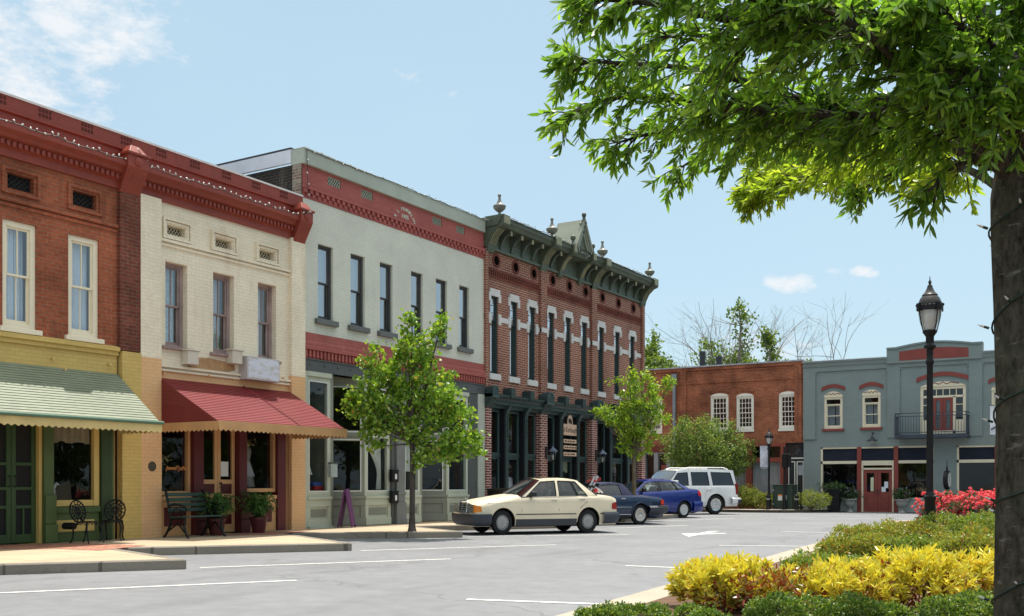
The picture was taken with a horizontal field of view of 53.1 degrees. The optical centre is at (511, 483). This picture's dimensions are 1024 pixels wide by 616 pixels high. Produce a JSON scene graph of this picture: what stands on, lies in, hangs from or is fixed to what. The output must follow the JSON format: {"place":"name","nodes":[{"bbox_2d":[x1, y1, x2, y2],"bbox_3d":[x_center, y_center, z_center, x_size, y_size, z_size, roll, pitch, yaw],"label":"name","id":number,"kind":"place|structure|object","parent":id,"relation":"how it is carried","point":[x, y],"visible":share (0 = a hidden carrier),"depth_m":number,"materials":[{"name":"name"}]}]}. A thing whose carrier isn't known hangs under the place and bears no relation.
{"place":"outdoors","nodes":[
{"label":"outdoors","id":0,"kind":"place"},
{"bbox_2d":[0,513,675,562],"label":"sidewalk","id":1,"kind":"structure","parent":0,"point":[32,555],"depth_m":19.31,"materials":[{"name":"concrete"}]},
{"bbox_2d":[0,543,144,549],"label":"brick inlay","id":2,"kind":"object","parent":1,"relation":"on","point":[85,546],"visible":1,"depth_m":18.01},
{"bbox_2d":[62,500,104,543],"bbox_3d":[-8.108,0.713,19.236,0.804,0.819,0.423,0,0,21],"label":"bistro chair","id":3,"kind":"object","parent":1,"relation":"on","point":[72,526],"visible":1,"depth_m":19.23,"materials":[{"name":"black metal"}]},
{"bbox_2d":[99,499,125,541],"bbox_3d":[-7.761,0.713,19.917,0.423,0.819,0.527,0,0,-11],"label":"bistro chair","id":4,"kind":"object","parent":1,"relation":"on","point":[119,521],"visible":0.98,"depth_m":20.09,"materials":[{"name":"black metal"}]},
{"bbox_2d":[163,489,225,538],"bbox_3d":[-6.589,0.622,21.284,0.771,1.012,1.040,0,0,31],"label":"park bench","id":5,"kind":"object","parent":1,"relation":"on","point":[184,509],"visible":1,"depth_m":21.33,"materials":[{"name":"green metal"}]},
{"bbox_2d":[211,531,303,535],"bbox_3d":[-5.483,1.107,22.879,1.034,0.001,2.706,0,0,20],"label":"brick inlay","id":6,"kind":"object","parent":1,"relation":"on","point":[271,532],"visible":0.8,"depth_m":22.69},
{"bbox_2d":[193,491,241,535],"bbox_3d":[-6.332,0.638,21.977,1.197,0.944,1.065,0,0,31],"label":"potted plant","id":7,"kind":"object","parent":6,"relation":"on","point":[217,498],"visible":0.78,"depth_m":21.81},
{"bbox_2d":[235,491,277,532],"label":"potted plant","id":8,"kind":"object","parent":6,"relation":"on","point":[258,508],"visible":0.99,"depth_m":22.89,"materials":[{"name":"plant"}]},
{"bbox_2d":[337,488,355,527],"bbox_3d":[-4.191,0.619,25.942,0.398,0.987,0.420,0,0,3],"label":"folding sign board","id":9,"kind":"object","parent":1,"relation":"on","point":[346,496],"visible":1,"depth_m":25.83,"materials":[{"name":"metal"}]},
{"bbox_2d":[335,308,490,531],"bbox_3d":[-2.290,-1.467,23.869,3.536,5.194,1.808,0,0,10],"label":"street maple","id":10,"kind":"object","parent":1,"relation":"on","point":[419,406],"visible":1,"depth_m":23.65,"materials":[{"name":"green plant"}]},
{"bbox_2d":[589,363,677,493],"bbox_3d":[4.196,-1.499,35.230,2.692,5.258,1.903,0,0,31],"label":"street zelkova","id":11,"kind":"object","parent":1,"relation":"on","point":[635,436],"visible":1,"depth_m":35.10,"materials":[{"name":"green plant"}]},
{"bbox_2d":[0,512,960,615],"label":"road","id":12,"kind":"structure","parent":0,"point":[573,564],"depth_m":14.19,"materials":[{"name":"asphalt"}]},
{"bbox_2d":[0,90,163,543],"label":"brick building","id":13,"kind":"structure","parent":12,"relation":"on","point":[77,418],"depth_m":19.43,"materials":[{"name":"brick"}]},
{"bbox_2d":[0,423,10,543],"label":"door","id":14,"kind":"structure","parent":13,"relation":"in","point":[5,430],"depth_m":18.54,"materials":[{"name":"wood"}]},
{"bbox_2d":[0,219,42,335],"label":"window","id":15,"kind":"structure","parent":13,"relation":"in","point":[12,290],"depth_m":18.82,"materials":[{"name":"beige paint"}]},
{"bbox_2d":[11,424,35,542],"bbox_3d":[-8.969,-0.375,18.823,0.130,2.930,0.487,0,0,31],"label":"door","id":16,"kind":"structure","parent":13,"relation":"in","point":[23,438],"depth_m":18.84,"materials":[{"name":"wood"}]},
{"bbox_2d":[54,426,98,506],"bbox_3d":[-8.462,-0.752,19.729,0.187,2.377,1.048,0,0,31],"label":"display window","id":17,"kind":"structure","parent":13,"relation":"in","point":[68,435],"depth_m":20.03,"materials":[{"name":"yellow paint"}]},
{"bbox_2d":[65,234,104,343],"bbox_3d":[-8.373,-3.756,19.879,0.332,2.035,0.838,0,0,31],"label":"window","id":18,"kind":"structure","parent":13,"relation":"in","point":[77,246],"depth_m":20.00,"materials":[{"name":"beige paint"}]},
{"bbox_2d":[138,139,346,537],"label":"cream building","id":19,"kind":"structure","parent":12,"relation":"on","point":[222,283],"depth_m":22.74,"materials":[{"name":"paint"}]},
{"bbox_2d":[162,263,188,350],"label":"window","id":20,"kind":"structure","parent":19,"relation":"in","point":[169,268],"depth_m":22.00,"materials":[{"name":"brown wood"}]},
{"bbox_2d":[162,403,189,494],"bbox_3d":[-7.187,-0.745,21.795,0.120,1.990,0.961,0,0,31],"label":"display window","id":21,"kind":"structure","parent":19,"relation":"in","point":[187,434],"depth_m":22.05,"materials":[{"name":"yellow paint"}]},
{"bbox_2d":[204,429,216,532],"bbox_3d":[-6.702,-0.325,22.571,0.060,2.830,0.503,0,0,31],"label":"door","id":22,"kind":"structure","parent":19,"relation":"in","point":[210,485],"depth_m":22.70,"materials":[{"name":"pink paint"}]},
{"bbox_2d":[210,274,229,356],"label":"window","id":23,"kind":"structure","parent":19,"relation":"in","point":[226,280],"depth_m":23.15,"materials":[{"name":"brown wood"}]},
{"bbox_2d":[217,429,234,531],"bbox_3d":[-6.407,-0.325,22.989,0.129,2.830,0.503,0,0,31],"label":"door","id":24,"kind":"structure","parent":19,"relation":"in","point":[226,487],"depth_m":23.04,"materials":[{"name":"pink paint"}]},
{"bbox_2d":[239,356,278,382],"bbox_3d":[-5.822,-2.625,23.606,0.286,0.530,1.020,0,0,31],"label":"cabinet sign","id":25,"kind":"object","parent":19,"relation":"attached to","point":[258,369],"visible":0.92,"depth_m":23.44,"materials":[{"name":"plastic"}]},
{"bbox_2d":[247,432,274,491],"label":"display window","id":26,"kind":"structure","parent":19,"relation":"in","point":[272,436],"depth_m":24.24,"materials":[{"name":"yellow paint"}]},
{"bbox_2d":[258,284,281,364],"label":"window","id":27,"kind":"structure","parent":19,"relation":"in","point":[268,289],"depth_m":24.28,"materials":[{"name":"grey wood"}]},
{"bbox_2d":[0,514,679,574],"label":"kerb","id":28,"kind":"structure","parent":12,"relation":"on","point":[173,563],"depth_m":18.28,"materials":[{"name":"concrete"}]},
{"bbox_2d":[216,147,486,528],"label":"painted brick building","id":29,"kind":"structure","parent":12,"relation":"on","point":[380,252],"depth_m":27.84,"materials":[{"name":"paint"}]},
{"bbox_2d":[307,371,331,527],"bbox_3d":[-4.859,-0.835,25.546,0.210,3.870,0.891,0,0,31],"label":"display window","id":30,"kind":"structure","parent":29,"relation":"in","point":[318,502],"depth_m":25.57,"materials":[{"name":"green paint"}]},
{"bbox_2d":[315,245,338,327],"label":"window","id":31,"kind":"structure","parent":29,"relation":"in","point":[321,320],"depth_m":25.97,"materials":[{"name":"glass"}]},
{"bbox_2d":[333,377,364,525],"bbox_3d":[-4.630,-0.835,26.817,1.548,3.870,0.210,0,0,-21],"label":"display window","id":32,"kind":"structure","parent":29,"relation":"in","point":[357,496],"depth_m":26.92,"materials":[{"name":"green paint"}]},
{"bbox_2d":[348,254,369,333],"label":"window","id":33,"kind":"structure","parent":29,"relation":"in","point":[358,327],"depth_m":27.05,"materials":[{"name":"glass"}]},
{"bbox_2d":[365,381,390,524],"bbox_3d":[-3.693,-0.835,27.560,0.315,3.870,1.077,0,0,31],"label":"display window","id":34,"kind":"structure","parent":29,"relation":"in","point":[377,505],"depth_m":27.65,"materials":[{"name":"green paint"}]},
{"bbox_2d":[377,263,397,338],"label":"window","id":35,"kind":"structure","parent":29,"relation":"in","point":[382,332],"depth_m":28.06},
{"bbox_2d":[405,386,421,522],"bbox_3d":[-2.908,-0.835,28.854,0.321,3.870,0.817,0,0,31],"label":"pilaster","id":36,"kind":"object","parent":29,"relation":"in","point":[418,517],"depth_m":29.00,"materials":[{"name":"grey paint"}]},
{"bbox_2d":[411,272,426,342],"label":"window","id":37,"kind":"structure","parent":29,"relation":"in","point":[418,276],"depth_m":29.24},
{"bbox_2d":[422,392,446,520],"bbox_3d":[-2.666,-0.835,30.037,1.498,3.870,0.210,0,0,-19],"label":"display window","id":38,"kind":"structure","parent":29,"relation":"in","point":[433,501],"depth_m":30.12,"materials":[{"name":"grey paint"}]},
{"bbox_2d":[446,391,469,520],"bbox_3d":[-1.745,-0.835,30.813,0.374,3.870,1.143,0,0,31],"label":"display window","id":39,"kind":"structure","parent":29,"relation":"in","point":[453,497],"depth_m":30.78,"materials":[{"name":"grey paint"}]},
{"bbox_2d":[457,286,473,353],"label":"window","id":40,"kind":"structure","parent":29,"relation":"in","point":[462,347],"depth_m":31.21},
{"bbox_2d":[451,478,619,534],"bbox_3d":[0.598,0.554,26.291,4.117,1.412,1.972,0,0,-22],"label":"cream sedan","id":41,"kind":"object","parent":12,"relation":"on","point":[563,508],"visible":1,"depth_m":25.62,"materials":[{"name":"paint"}]},
{"bbox_2d":[482,194,658,496],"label":"corner brick building","id":42,"kind":"structure","parent":12,"relation":"on","point":[564,329],"depth_m":36.05,"materials":[{"name":"brick"}]},
{"bbox_2d":[489,288,500,380],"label":"window","id":43,"kind":"structure","parent":42,"relation":"in","point":[493,375],"depth_m":32.65,"materials":[{"name":"glass"}]},
{"bbox_2d":[492,408,499,487],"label":"display window","id":44,"kind":"structure","parent":42,"relation":"in","point":[496,455],"depth_m":32.95,"materials":[{"name":"teal paint"}]},
{"bbox_2d":[508,294,519,383],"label":"window","id":45,"kind":"structure","parent":42,"relation":"in","point":[512,299],"depth_m":33.64,"materials":[{"name":"glass"}]},
{"bbox_2d":[509,410,519,483],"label":"display window","id":46,"kind":"structure","parent":42,"relation":"in","point":[512,456],"depth_m":34.00,"materials":[{"name":"teal paint"}]},
{"bbox_2d":[526,299,537,386],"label":"window","id":47,"kind":"structure","parent":42,"relation":"in","point":[530,305],"depth_m":34.68,"materials":[{"name":"glass"}]},
{"bbox_2d":[547,415,554,494],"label":"display window","id":48,"kind":"structure","parent":42,"relation":"in","point":[552,417],"depth_m":36.07,"materials":[{"name":"teal paint"}]},
{"bbox_2d":[547,305,556,389],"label":"window","id":49,"kind":"structure","parent":42,"relation":"in","point":[550,309],"depth_m":35.81,"materials":[{"name":"glass"}]},
{"bbox_2d":[563,310,572,391],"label":"window","id":50,"kind":"structure","parent":42,"relation":"in","point":[567,388],"depth_m":36.90,"materials":[{"name":"glass"}]},
{"bbox_2d":[485,330,650,425],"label":"cornice","id":51,"kind":"structure","parent":42,"relation":"in","point":[491,392],"depth_m":34.89,"materials":[{"name":"teal paint"}]},
{"bbox_2d":[563,415,576,457],"bbox_3d":[2.085,-1.700,36.691,0.048,1.520,0.963,0,0,31],"label":"hanging shop sign","id":52,"kind":"object","parent":42,"relation":"hanging from","point":[569,428],"visible":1,"depth_m":36.63,"materials":[{"name":"beige wood"}]},
{"bbox_2d":[580,419,586,483],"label":"display window","id":53,"kind":"structure","parent":42,"relation":"in","point":[583,459],"depth_m":38.19,"materials":[{"name":"teal paint"}]},
{"bbox_2d":[579,315,588,394],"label":"window","id":54,"kind":"structure","parent":42,"relation":"in","point":[583,390],"depth_m":37.96,"materials":[{"name":"glass"}]},
{"bbox_2d":[597,320,605,397],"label":"window","id":55,"kind":"structure","parent":42,"relation":"in","point":[600,393],"depth_m":39.16,"materials":[{"name":"glass"}]},
{"bbox_2d":[613,325,621,399],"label":"window","id":56,"kind":"structure","parent":42,"relation":"in","point":[616,329],"depth_m":40.36,"materials":[{"name":"glass"}]},
{"bbox_2d":[576,482,668,524],"bbox_3d":[2.634,0.605,31.714,4.244,1.310,2.118,0,0,-23],"label":"sedan","id":57,"kind":"object","parent":12,"relation":"on","point":[638,509],"visible":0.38,"depth_m":31.34,"materials":[{"name":"paint"}]},
{"bbox_2d":[612,479,702,517],"bbox_3d":[4.954,0.537,37.745,4.156,1.445,1.983,0,0,-23],"label":"blue sedan","id":58,"kind":"object","parent":12,"relation":"on","point":[683,502],"visible":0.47,"depth_m":37.41,"materials":[{"name":"paint"}]},
{"bbox_2d":[645,324,676,368],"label":"distant tree","id":59,"kind":"object","parent":12,"relation":"on","point":[654,343],"visible":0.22,"depth_m":80.78,"materials":[{"name":"green plant"}]},
{"bbox_2d":[645,351,685,368],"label":"distant tree","id":60,"kind":"object","parent":12,"relation":"on","point":[663,363],"visible":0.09,"depth_m":77.68,"materials":[{"name":"green plant"}]},
{"bbox_2d":[645,467,741,513],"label":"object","id":61,"kind":"object","parent":12,"relation":"on","point":[717,489],"visible":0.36,"depth_m":42.74,"materials":[{"name":"paint"}]},
{"bbox_2d":[688,337,732,365],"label":"ivy clad tree","id":62,"kind":"object","parent":12,"relation":"on","point":[710,362],"visible":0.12,"depth_m":68.69,"materials":[{"name":"green plant"}]},
{"bbox_2d":[645,302,782,366],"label":"bare tree","id":63,"kind":"object","parent":12,"relation":"on","point":[701,335],"visible":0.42,"depth_m":70.58,"materials":[{"name":"brown plant"}]},
{"bbox_2d":[556,520,913,615],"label":"bed kerb","id":64,"kind":"structure","parent":12,"relation":"on","point":[649,595],"depth_m":10.62,"materials":[{"name":"concrete"}]},
{"bbox_2d":[710,296,759,363],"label":"ivy clad tree","id":65,"kind":"object","parent":12,"relation":"on","point":[743,315],"visible":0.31,"depth_m":69.05,"materials":[{"name":"green plant"}]},
{"bbox_2d":[667,304,829,361],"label":"bare tree","id":66,"kind":"object","parent":12,"relation":"on","point":[744,330],"visible":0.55,"depth_m":72.71,"materials":[{"name":"brown plant"}]},
{"bbox_2d":[701,509,827,512],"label":"kerb","id":67,"kind":"structure","parent":12,"relation":"on","point":[776,511],"depth_m":46.96,"materials":[{"name":"concrete"}]},
{"bbox_2d":[753,317,793,360],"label":"ivy clad tree","id":68,"kind":"object","parent":12,"relation":"on","point":[769,342],"visible":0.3,"depth_m":66.84,"materials":[{"name":"green plant"}]},
{"bbox_2d":[527,0,1023,615],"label":"willow oak","id":69,"kind":"object","parent":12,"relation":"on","point":[959,94],"visible":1,"depth_m":4.89,"materials":[{"name":"green plant"}]},
{"bbox_2d":[976,198,1023,604],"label":"string light","id":70,"kind":"object","parent":69,"relation":"attached to","point":[1017,584],"visible":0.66,"depth_m":4.96,"materials":[{"name":"black plastic"}]},
{"bbox_2d":[816,480,853,511],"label":"tall planter","id":71,"kind":"object","parent":12,"relation":"on","point":[835,490],"visible":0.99,"depth_m":48.45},
{"bbox_2d":[840,486,864,511],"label":"urn planter","id":72,"kind":"object","parent":12,"relation":"on","point":[847,495],"visible":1,"depth_m":48.45,"materials":[{"name":"stone"}]},
{"bbox_2d":[802,340,995,513],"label":"teal building","id":73,"kind":"structure","parent":12,"relation":"on","point":[864,425],"depth_m":48.24,"materials":[{"name":"paint"}]},
{"bbox_2d":[821,384,844,430],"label":"window","id":74,"kind":"structure","parent":73,"relation":"in","point":[829,409],"depth_m":49.55,"materials":[{"name":"wood"}]},
{"bbox_2d":[859,382,882,429],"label":"window","id":75,"kind":"structure","parent":73,"relation":"in","point":[867,408],"depth_m":48.62,"materials":[{"name":"wood"}]},
{"bbox_2d":[864,470,877,511],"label":"door","id":76,"kind":"structure","parent":73,"relation":"in","point":[871,498],"depth_m":48.57,"materials":[{"name":"red wood"}]},
{"bbox_2d":[878,469,891,511],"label":"door","id":77,"kind":"structure","parent":73,"relation":"in","point":[884,500],"depth_m":48.26,"materials":[{"name":"red wood"}]},
{"bbox_2d":[933,398,942,430],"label":"door","id":78,"kind":"structure","parent":73,"relation":"in","point":[937,402],"depth_m":47.09,"materials":[{"name":"red wood"}]},
{"bbox_2d":[943,397,952,430],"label":"door","id":79,"kind":"structure","parent":73,"relation":"in","point":[947,401],"depth_m":46.86,"materials":[{"name":"red wood"}]},
{"bbox_2d":[887,487,915,512],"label":"urn planter","id":80,"kind":"object","parent":12,"relation":"on","point":[901,496],"visible":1,"depth_m":47.23,"materials":[{"name":"stone"}]},
{"bbox_2d":[0,0,999,366],"label":"sky","id":81,"kind":"structure","parent":0,"point":[435,98],"materials":[{"name":"blue"}]},
{"bbox_2d":[703,508,827,509],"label":"sidewalk","id":82,"kind":"structure","parent":0,"point":[765,509],"depth_m":47.66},
{"bbox_2d":[645,351,805,508],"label":"brick building","id":83,"kind":"structure","parent":82,"relation":"on","point":[757,400],"depth_m":51.72,"materials":[{"name":"orange brick"}]},
{"bbox_2d":[708,387,729,431],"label":"window","id":84,"kind":"structure","parent":83,"relation":"in","point":[719,401],"depth_m":52.47,"materials":[{"name":"white wood"}]},
{"bbox_2d":[734,387,755,431],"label":"window","id":85,"kind":"structure","parent":83,"relation":"in","point":[745,401],"depth_m":51.78,"materials":[{"name":"white wood"}]},
{"bbox_2d":[777,385,793,430],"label":"window","id":86,"kind":"structure","parent":83,"relation":"in","point":[786,399],"depth_m":50.69,"materials":[{"name":"white wood"}]},
{"bbox_2d":[703,507,765,508],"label":"mulch strip","id":87,"kind":"object","parent":82,"relation":"on","point":[742,508],"visible":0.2,"depth_m":49.32,"materials":[{"name":"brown wood"}]},
{"bbox_2d":[657,411,758,479],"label":"crape myrtle","id":88,"kind":"object","parent":87,"relation":"on","point":[718,450],"visible":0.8,"depth_m":49.81,"materials":[{"name":"green plant"}]},
{"bbox_2d":[737,488,772,508],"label":"kerb shrub","id":89,"kind":"object","parent":87,"relation":"on","point":[759,495],"visible":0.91,"depth_m":48.88,"materials":[{"name":"green plant"}]},
{"bbox_2d":[771,484,797,509],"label":"utility cabinet","id":90,"kind":"object","parent":82,"relation":"on","point":[791,492],"visible":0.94,"depth_m":48.00,"materials":[{"name":"metal"}]},
{"bbox_2d":[782,446,790,509],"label":"box head post","id":91,"kind":"object","parent":82,"relation":"on","point":[786,460],"visible":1,"depth_m":47.68,"materials":[{"name":"black metal"}]},
{"bbox_2d":[794,487,832,509],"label":"kerb shrub","id":92,"kind":"object","parent":82,"relation":"on","point":[812,497],"visible":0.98,"depth_m":47.14,"materials":[{"name":"green plant"}]},
{"bbox_2d":[646,521,990,615],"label":"planting bed","id":93,"kind":"object","parent":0,"point":[672,601],"visible":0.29,"depth_m":9.83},
{"bbox_2d":[573,599,672,615],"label":"boxwood","id":94,"kind":"object","parent":93,"relation":"on","point":[607,608],"visible":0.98,"depth_m":8.38,"materials":[{"name":"green plant"}]},
{"bbox_2d":[663,601,731,615],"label":"boxwood","id":95,"kind":"object","parent":93,"relation":"on","point":[688,609],"visible":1,"depth_m":8.28,"materials":[{"name":"green plant"}]},
{"bbox_2d":[664,549,806,612],"bbox_3d":[2.034,0.893,9.263,1.422,0.590,1.124,0,0,31],"label":"golden nandina","id":96,"kind":"object","parent":93,"relation":"on","point":[735,583],"visible":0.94,"depth_m":9.01,"materials":[{"name":"plant"}]},
{"bbox_2d":[741,589,840,615],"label":"boxwood","id":97,"kind":"object","parent":93,"relation":"on","point":[784,604],"visible":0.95,"depth_m":7.78,"materials":[{"name":"green plant"}]},
{"bbox_2d":[779,546,849,568],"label":"azalea","id":98,"kind":"object","parent":93,"relation":"on","point":[799,558],"visible":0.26,"depth_m":11.28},
{"bbox_2d":[772,552,911,607],"bbox_3d":[2.957,0.907,9.427,1.408,0.547,1.127,0,0,31],"label":"golden nandina","id":99,"kind":"object","parent":93,"relation":"on","point":[835,576],"visible":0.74,"depth_m":9.13,"materials":[{"name":"plant"}]},
{"bbox_2d":[813,531,897,556],"bbox_3d":[4.958,0.925,14.393,1.417,0.551,1.123,0,0,31],"label":"azalea","id":100,"kind":"object","parent":93,"relation":"on","point":[848,545],"visible":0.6,"depth_m":14.18,"materials":[{"name":"green plant"}]},
{"bbox_2d":[812,589,916,615],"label":"boxwood","id":101,"kind":"object","parent":93,"relation":"on","point":[859,605],"visible":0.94,"depth_m":7.63,"materials":[{"name":"green plant"}]},
{"bbox_2d":[829,519,923,543],"bbox_3d":[6.670,0.910,18.610,1.564,0.600,1.513,0,0,-20],"label":"azalea","id":102,"kind":"object","parent":93,"relation":"on","point":[856,528],"visible":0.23,"depth_m":18.73,"materials":[{"name":"green plant"}]},
{"bbox_2d":[868,532,946,565],"bbox_3d":[5.346,0.923,13.896,1.045,0.555,0.812,0,0,12],"label":"azalea","id":103,"kind":"object","parent":93,"relation":"on","point":[913,541],"visible":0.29,"depth_m":13.77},
{"bbox_2d":[868,514,950,539],"bbox_3d":[6.534,0.850,16.844,1.316,0.685,1.055,0,0,22],"label":"azalea","id":104,"kind":"object","parent":93,"relation":"on","point":[927,528],"visible":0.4,"depth_m":16.74,"materials":[{"name":"green plant"}]},
{"bbox_2d":[860,542,993,608],"bbox_3d":[3.866,0.848,9.353,1.421,0.640,1.126,0,0,31],"label":"golden nandina","id":105,"kind":"object","parent":93,"relation":"on","point":[938,571],"visible":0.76,"depth_m":9.12,"materials":[{"name":"plant"}]},
{"bbox_2d":[916,277,943,536],"bbox_3d":[7.286,-1.240,17.849,0.472,4.761,0.474,0,0,31],"label":"street lamp","id":106,"kind":"object","parent":93,"relation":"on","point":[929,306],"visible":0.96,"depth_m":17.80,"materials":[{"name":"black metal"}]},
{"bbox_2d":[910,585,993,615],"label":"boxwood","id":107,"kind":"object","parent":93,"relation":"on","point":[958,604],"visible":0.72,"depth_m":7.47,"materials":[{"name":"green plant"}]},
{"bbox_2d":[911,487,994,528],"bbox_3d":[9.812,0.625,21.951,1.953,1.122,1.986,0,0,-13],"label":"rose bush","id":108,"kind":"object","parent":93,"relation":"on","point":[974,501],"visible":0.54,"depth_m":21.73,"materials":[{"name":"red plant"}]},
{"bbox_2d":[913,508,994,536],"bbox_3d":[7.772,0.810,17.571,1.598,0.780,1.275,0,0,-21],"label":"azalea","id":109,"kind":"object","parent":93,"relation":"on","point":[961,521],"visible":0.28,"depth_m":17.43,"materials":[{"name":"plant"}]},
{"bbox_2d":[930,521,994,561],"bbox_3d":[6.178,0.847,13.820,1.096,0.699,1.015,0,0,10],"label":"azalea","id":110,"kind":"object","parent":93,"relation":"on","point":[964,541],"visible":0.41,"depth_m":13.69,"materials":[{"name":"green plant"}]},
{"bbox_2d":[969,594,993,615],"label":"boxwood","id":111,"kind":"object","parent":93,"relation":"on","point":[981,609],"visible":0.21,"depth_m":7.21,"materials":[{"name":"green plant"}]},
{"bbox_3d":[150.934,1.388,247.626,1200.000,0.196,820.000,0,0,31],"label":"ground","id":112,"kind":"structure","parent":0,"visible":0},
{"bbox_2d":[759,292,886,360],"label":"bare tree","id":113,"kind":"object","parent":112,"relation":"on","point":[797,347],"visible":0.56,"depth_m":66.30,"materials":[{"name":"brown plant"}]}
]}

